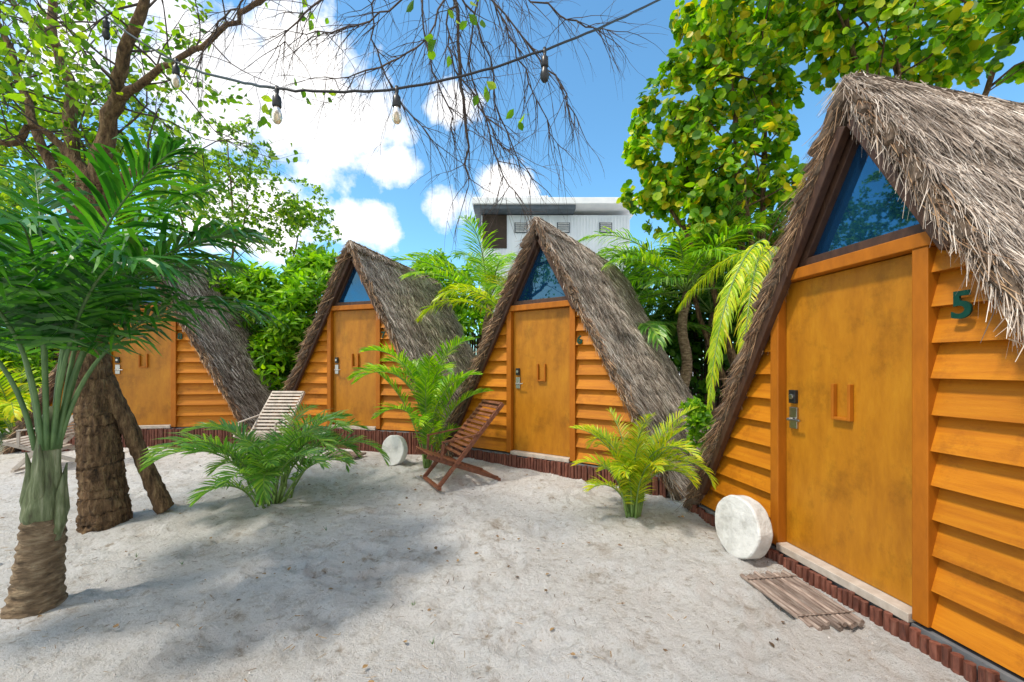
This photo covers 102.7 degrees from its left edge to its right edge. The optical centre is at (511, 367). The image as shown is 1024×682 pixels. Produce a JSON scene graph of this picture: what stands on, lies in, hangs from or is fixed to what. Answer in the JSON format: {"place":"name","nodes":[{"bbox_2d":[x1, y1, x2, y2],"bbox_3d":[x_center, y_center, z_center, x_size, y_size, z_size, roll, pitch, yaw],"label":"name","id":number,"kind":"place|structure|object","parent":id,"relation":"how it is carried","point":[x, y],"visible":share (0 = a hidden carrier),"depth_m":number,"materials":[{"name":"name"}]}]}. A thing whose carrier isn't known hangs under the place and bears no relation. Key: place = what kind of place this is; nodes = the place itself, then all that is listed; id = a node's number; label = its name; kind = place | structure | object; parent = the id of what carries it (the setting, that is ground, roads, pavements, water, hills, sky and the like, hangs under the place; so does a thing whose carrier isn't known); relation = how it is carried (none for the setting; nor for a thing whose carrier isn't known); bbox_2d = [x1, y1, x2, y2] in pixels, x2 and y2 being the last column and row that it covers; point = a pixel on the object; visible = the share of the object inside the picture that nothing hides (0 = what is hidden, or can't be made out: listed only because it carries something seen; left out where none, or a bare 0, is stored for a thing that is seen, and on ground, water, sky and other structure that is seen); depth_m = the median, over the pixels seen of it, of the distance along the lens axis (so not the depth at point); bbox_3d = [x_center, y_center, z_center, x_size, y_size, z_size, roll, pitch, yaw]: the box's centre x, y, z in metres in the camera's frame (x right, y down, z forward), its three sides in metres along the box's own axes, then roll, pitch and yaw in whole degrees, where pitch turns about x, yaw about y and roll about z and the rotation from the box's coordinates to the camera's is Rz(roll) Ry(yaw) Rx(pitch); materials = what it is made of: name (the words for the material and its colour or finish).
{"place":"outdoors","nodes":[
{"label":"outdoors","id":0,"kind":"place"},
{"bbox_2d":[1,447,869,681],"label":"ground debris","id":1,"kind":"object","parent":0,"point":[365,590],"visible":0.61,"depth_m":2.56,"materials":[{"name":"brown plant"}]},
{"bbox_2d":[0,374,977,681],"bbox_3d":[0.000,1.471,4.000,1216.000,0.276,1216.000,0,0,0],"label":"sand ground","id":2,"kind":"structure","parent":0,"point":[724,638],"depth_m":2.73,"materials":[{"name":"beige sand"}]},
{"bbox_2d":[0,357,41,434],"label":"areca palm","id":3,"kind":"object","parent":2,"relation":"on","point":[10,412],"visible":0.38,"depth_m":7.12,"materials":[{"name":"yellow plant"}]},
{"bbox_2d":[0,337,59,433],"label":"garden shrub","id":4,"kind":"object","parent":2,"relation":"on","point":[12,356],"visible":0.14,"depth_m":8.49,"materials":[{"name":"green plant"}]},
{"bbox_2d":[2,415,75,472],"bbox_3d":[-6.468,0.913,5.912,1.006,0.996,0.620,0,0,-20],"label":"slatted lounge chair","id":5,"kind":"object","parent":2,"relation":"on","point":[19,439],"visible":0.27,"depth_m":5.63,"materials":[{"name":"brown wood"}]},
{"bbox_2d":[0,80,156,382],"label":"background tree","id":6,"kind":"object","parent":2,"relation":"on","point":[43,103],"visible":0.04,"depth_m":9.23,"materials":[{"name":"green plant"}]},
{"bbox_2d":[0,248,281,454],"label":"frame cabin","id":7,"kind":"object","parent":2,"relation":"on","point":[187,378],"visible":0.34,"depth_m":7.25,"materials":[{"name":"brown wood"}]},
{"bbox_2d":[113,310,170,424],"bbox_3d":[-6.449,0.005,7.175,0.924,2.000,0.034,0,0,-10],"label":"door","id":8,"kind":"structure","parent":7,"relation":"in","point":[147,391],"depth_m":7.18,"materials":[{"name":"orange wood"}]},
{"bbox_2d":[133,276,159,301],"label":"window glass","id":9,"kind":"structure","parent":7,"relation":"in","point":[147,276],"depth_m":7.18,"materials":[{"name":"blue glass"}]},
{"bbox_2d":[0,124,284,618],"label":"bottle palm","id":10,"kind":"object","parent":2,"relation":"on","point":[89,304],"visible":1,"depth_m":2.54,"materials":[{"name":"green plant"}]},
{"bbox_2d":[81,110,341,322],"bbox_3d":[-7.350,-2.440,10.492,5.520,8.143,3.041,0,0,0],"label":"background tree","id":11,"kind":"object","parent":2,"relation":"on","point":[295,221],"visible":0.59,"depth_m":10.46,"materials":[{"name":"green plant"}]},
{"bbox_2d":[137,403,389,508],"bbox_3d":[-2.418,0.975,4.507,2.020,1.079,2.197,0,0,0],"label":"areca palm","id":12,"kind":"object","parent":2,"relation":"on","point":[258,465],"visible":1,"depth_m":4.21,"materials":[{"name":"green plant"}]},
{"bbox_2d":[0,0,529,534],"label":"shade tree","id":13,"kind":"object","parent":2,"relation":"on","point":[104,420],"visible":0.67,"depth_m":3.86,"materials":[{"name":"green plant"}]},
{"bbox_2d":[89,0,659,124],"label":"string lights","id":14,"kind":"object","parent":13,"relation":"attached to","point":[276,114],"visible":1,"depth_m":2.44,"materials":[{"name":"black plastic"}]},
{"bbox_2d":[129,0,676,262],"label":"bare hanging branches","id":15,"kind":"object","parent":13,"relation":"attached to","point":[458,52],"visible":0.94,"depth_m":3.15,"materials":[{"name":"brown plant"}]},
{"bbox_2d":[232,391,304,456],"bbox_3d":[-3.848,0.899,6.535,0.620,0.996,1.006,0,0,3],"label":"slatted lounge chair","id":16,"kind":"object","parent":2,"relation":"on","point":[301,394],"visible":0.49,"depth_m":6.70,"materials":[{"name":"white wood"}]},
{"bbox_2d":[201,244,339,403],"bbox_3d":[-5.488,-0.694,9.816,4.381,4.714,2.767,0,0,0],"label":"broadleaf bush","id":17,"kind":"object","parent":2,"relation":"on","point":[302,287],"visible":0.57,"depth_m":9.04,"materials":[{"name":"green plant"}]},
{"bbox_2d":[326,450,366,457],"bbox_3d":[-2.650,1.369,6.500,0.605,0.042,0.359,0,0,17],"label":"log doormat","id":18,"kind":"object","parent":2,"relation":"on","point":[353,454],"visible":0.45,"depth_m":6.46,"materials":[{"name":"brown wood"}]},
{"bbox_2d":[7,327,731,408],"bbox_3d":[-2.647,0.315,9.467,22.480,2.570,4.016,0,0,10],"label":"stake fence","id":19,"kind":"object","parent":2,"relation":"on","point":[718,401],"depth_m":8.88,"materials":[{"name":"brown wood"}]},
{"bbox_2d":[265,240,475,456],"bbox_3d":[-2.294,-0.281,8.498,4.069,3.802,3.453,0,0,17],"label":"frame cabin","id":20,"kind":"object","parent":2,"relation":"on","point":[370,298],"visible":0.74,"depth_m":7.18,"materials":[{"name":"brown wood"}]},
{"bbox_2d":[333,257,370,305],"bbox_3d":[-2.727,-1.535,7.128,0.968,0.906,0.074,0,0,17],"label":"window frame","id":21,"kind":"structure","parent":20,"relation":"in","point":[336,303],"depth_m":7.15,"materials":[{"name":"brown wood"}]},
{"bbox_2d":[339,267,369,301],"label":"window glass","id":22,"kind":"structure","parent":20,"relation":"in","point":[354,291],"depth_m":7.15,"materials":[{"name":"blue glass"}]},
{"bbox_2d":[334,309,375,425],"bbox_3d":[-2.722,0.005,7.145,0.924,2.000,0.034,0,0,17],"label":"door","id":23,"kind":"structure","parent":20,"relation":"in","point":[354,330],"depth_m":7.13,"materials":[{"name":"orange wood"}]},
{"bbox_2d":[382,435,407,465],"bbox_3d":[-1.719,1.212,5.999,0.442,0.440,0.100,0,-7,30],"label":"round stone slab","id":24,"kind":"object","parent":2,"relation":"on","point":[396,449],"depth_m":5.93,"materials":[{"name":"white stone"}]},
{"bbox_2d":[346,335,493,468],"bbox_3d":[-1.344,0.511,5.717,1.715,1.904,1.756,0,0,-39],"label":"areca palm","id":25,"kind":"object","parent":2,"relation":"on","point":[424,379],"visible":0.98,"depth_m":5.67,"materials":[{"name":"green plant"}]},
{"bbox_2d":[389,212,517,339],"bbox_3d":[-0.500,-0.691,9.188,4.222,4.623,4.266,0,0,0],"label":"coconut palm","id":26,"kind":"object","parent":2,"relation":"on","point":[498,264],"visible":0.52,"depth_m":8.71,"materials":[{"name":"green plant"}]},
{"bbox_2d":[408,248,499,347],"bbox_3d":[-1.508,-0.824,11.595,4.491,4.840,2.101,0,0,0],"label":"broadleaf bush","id":27,"kind":"object","parent":2,"relation":"on","point":[466,322],"visible":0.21,"depth_m":11.15,"materials":[{"name":"green plant"}]},
{"bbox_2d":[415,399,503,490],"bbox_3d":[-0.670,0.937,5.217,1.005,0.996,0.620,0,0,-29],"label":"slatted lounge chair","id":28,"kind":"object","parent":2,"relation":"on","point":[442,458],"visible":1,"depth_m":5.14,"materials":[{"name":"brown wood"}]},
{"bbox_2d":[415,272,505,322],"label":"areca palm","id":29,"kind":"object","parent":2,"relation":"on","point":[492,301],"visible":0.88,"depth_m":7.66,"materials":[{"name":"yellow plant"}]},
{"bbox_2d":[2,450,919,681],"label":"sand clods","id":30,"kind":"object","parent":2,"relation":"on","point":[364,595],"visible":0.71,"depth_m":2.83,"materials":[{"name":"beige sand"}]},
{"bbox_2d":[481,215,629,310],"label":"walls","id":31,"kind":"structure","parent":2,"relation":"on","point":[581,226],"depth_m":16.00,"materials":[{"name":"white paint"}]},
{"bbox_2d":[482,215,506,247],"bbox_3d":[-0.675,-5.300,15.961,0.950,1.300,0.023,0,0,0],"label":"dark opening","id":32,"kind":"object","parent":31,"relation":"attached to","point":[500,226],"visible":0.86,"depth_m":15.95,"materials":[{"name":"grey wood"}]},
{"bbox_2d":[473,205,575,236],"bbox_3d":[0.475,-6.053,18.800,3.850,0.145,6.800,0,0,0],"label":"eave","id":33,"kind":"object","parent":31,"relation":"on","point":[518,210],"visible":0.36,"depth_m":15.60,"materials":[{"name":"grey concrete"}]},
{"bbox_2d":[472,197,637,218],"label":"roof","id":34,"kind":"structure","parent":31,"relation":"on","point":[597,206],"depth_m":15.31,"materials":[{"name":"white concrete"}]},
{"bbox_2d":[515,222,611,232],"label":"louvre windows","id":35,"kind":"structure","parent":31,"relation":"attached to","point":[563,227],"depth_m":15.94,"materials":[{"name":"grey glass"}]},
{"bbox_2d":[437,217,708,501],"bbox_3d":[1.221,-0.211,6.907,3.980,3.703,3.501,0,0,34],"label":"frame cabin","id":36,"kind":"object","parent":2,"relation":"on","point":[564,346],"visible":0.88,"depth_m":5.71,"materials":[{"name":"brown wood"}]},
{"bbox_2d":[512,236,566,305],"bbox_3d":[0.407,-1.380,5.701,1.042,0.976,0.074,0,0,34],"label":"window frame","id":37,"kind":"structure","parent":36,"relation":"in","point":[516,301],"depth_m":5.76,"materials":[{"name":"brown wood"}]},
{"bbox_2d":[514,307,569,456],"bbox_3d":[0.417,0.195,5.716,0.924,2.000,0.034,0,0,34],"label":"door","id":38,"kind":"structure","parent":36,"relation":"in","point":[541,337],"depth_m":5.69,"materials":[{"name":"orange wood"}]},
{"bbox_2d":[519,249,564,300],"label":"window glass","id":39,"kind":"structure","parent":36,"relation":"in","point":[541,283],"depth_m":5.71,"materials":[{"name":"blue glass"}]},
{"bbox_2d":[570,405,717,517],"bbox_3d":[1.253,0.951,4.068,1.333,1.147,1.318,0,0,0],"label":"areca palm","id":40,"kind":"object","parent":2,"relation":"on","point":[633,478],"visible":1,"depth_m":3.94,"materials":[{"name":"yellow plant"}]},
{"bbox_2d":[611,249,726,349],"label":"coconut palm","id":41,"kind":"object","parent":2,"relation":"on","point":[662,331],"visible":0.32,"depth_m":7.62,"materials":[{"name":"green plant"}]},
{"bbox_2d":[578,210,787,390],"bbox_3d":[3.369,-0.525,7.706,3.948,4.291,3.801,0,0,31],"label":"coconut palm","id":42,"kind":"object","parent":2,"relation":"on","point":[716,251],"visible":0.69,"depth_m":7.24,"materials":[{"name":"green plant"}]},
{"bbox_2d":[675,396,715,457],"bbox_3d":[2.434,0.989,5.348,0.510,1.248,0.609,0,0,0],"label":"climbing shrub","id":43,"kind":"object","parent":2,"relation":"on","point":[700,418],"visible":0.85,"depth_m":5.21,"materials":[{"name":"green plant"}]},
{"bbox_2d":[604,189,790,418],"bbox_3d":[3.810,-0.718,7.963,4.519,4.681,3.848,0,0,0],"label":"coconut palm","id":44,"kind":"object","parent":2,"relation":"on","point":[711,310],"visible":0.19,"depth_m":7.79,"materials":[{"name":"green plant"}]},
{"bbox_2d":[620,169,794,403],"bbox_3d":[4.305,-1.231,9.070,6.111,5.735,2.811,0,0,26],"label":"shade bush","id":45,"kind":"object","parent":2,"relation":"on","point":[697,348],"visible":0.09,"depth_m":8.53,"materials":[{"name":"green plant"}]},
{"bbox_2d":[676,239,779,410],"bbox_3d":[2.990,-0.052,5.435,1.312,3.108,2.779,0,0,14],"label":"areca palm","id":46,"kind":"object","parent":2,"relation":"on","point":[752,258],"visible":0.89,"depth_m":4.49,"materials":[{"name":"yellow plant"}]},
{"bbox_2d":[616,0,864,392],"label":"sea grape tree","id":47,"kind":"object","parent":2,"relation":"on","point":[695,187],"visible":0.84,"depth_m":6.93,"materials":[{"name":"green plant"}]},
{"bbox_2d":[715,495,772,558],"bbox_3d":[1.840,1.275,3.279,0.130,0.481,0.483,6,-1,-12],"label":"round stone slab","id":48,"kind":"object","parent":2,"relation":"on","point":[743,526],"depth_m":3.19,"materials":[{"name":"white stone"}]},
{"bbox_2d":[740,570,864,631],"bbox_3d":[1.825,1.465,2.616,0.370,0.043,0.644,0,0,-7],"label":"log doormat","id":49,"kind":"object","parent":2,"relation":"on","point":[809,606],"visible":1,"depth_m":2.55,"materials":[{"name":"brown wood"}]},
{"bbox_2d":[677,69,1023,681],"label":"frame cabin","id":50,"kind":"object","parent":2,"relation":"on","point":[864,438],"visible":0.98,"depth_m":2.39,"materials":[{"name":"brown wood"}]},
{"bbox_2d":[786,254,911,605],"bbox_3d":[2.220,0.355,2.734,0.034,2.000,0.924,0,0,-9],"label":"door","id":51,"kind":"structure","parent":50,"relation":"in","point":[849,484],"depth_m":2.64,"materials":[{"name":"orange wood"}]},
{"bbox_2d":[797,114,924,267],"bbox_3d":[2.222,-1.195,2.603,0.074,0.926,0.989,0,0,-9],"label":"window frame","id":52,"kind":"structure","parent":50,"relation":"in","point":[849,151],"depth_m":2.73,"materials":[{"name":"brown wood"}]},
{"bbox_2d":[814,144,918,255],"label":"window glass","id":53,"kind":"structure","parent":50,"relation":"in","point":[860,212],"depth_m":2.60,"materials":[{"name":"blue glass"}]},
{"bbox_2d":[696,0,1023,105],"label":"sea grape tree","id":54,"kind":"object","parent":2,"relation":"on","point":[959,32],"visible":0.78,"depth_m":5.66,"materials":[{"name":"green plant"}]},
{"bbox_2d":[0,0,1023,364],"label":"sky","id":55,"kind":"structure","parent":0,"point":[387,216],"materials":[{"name":"blue"}]}
]}

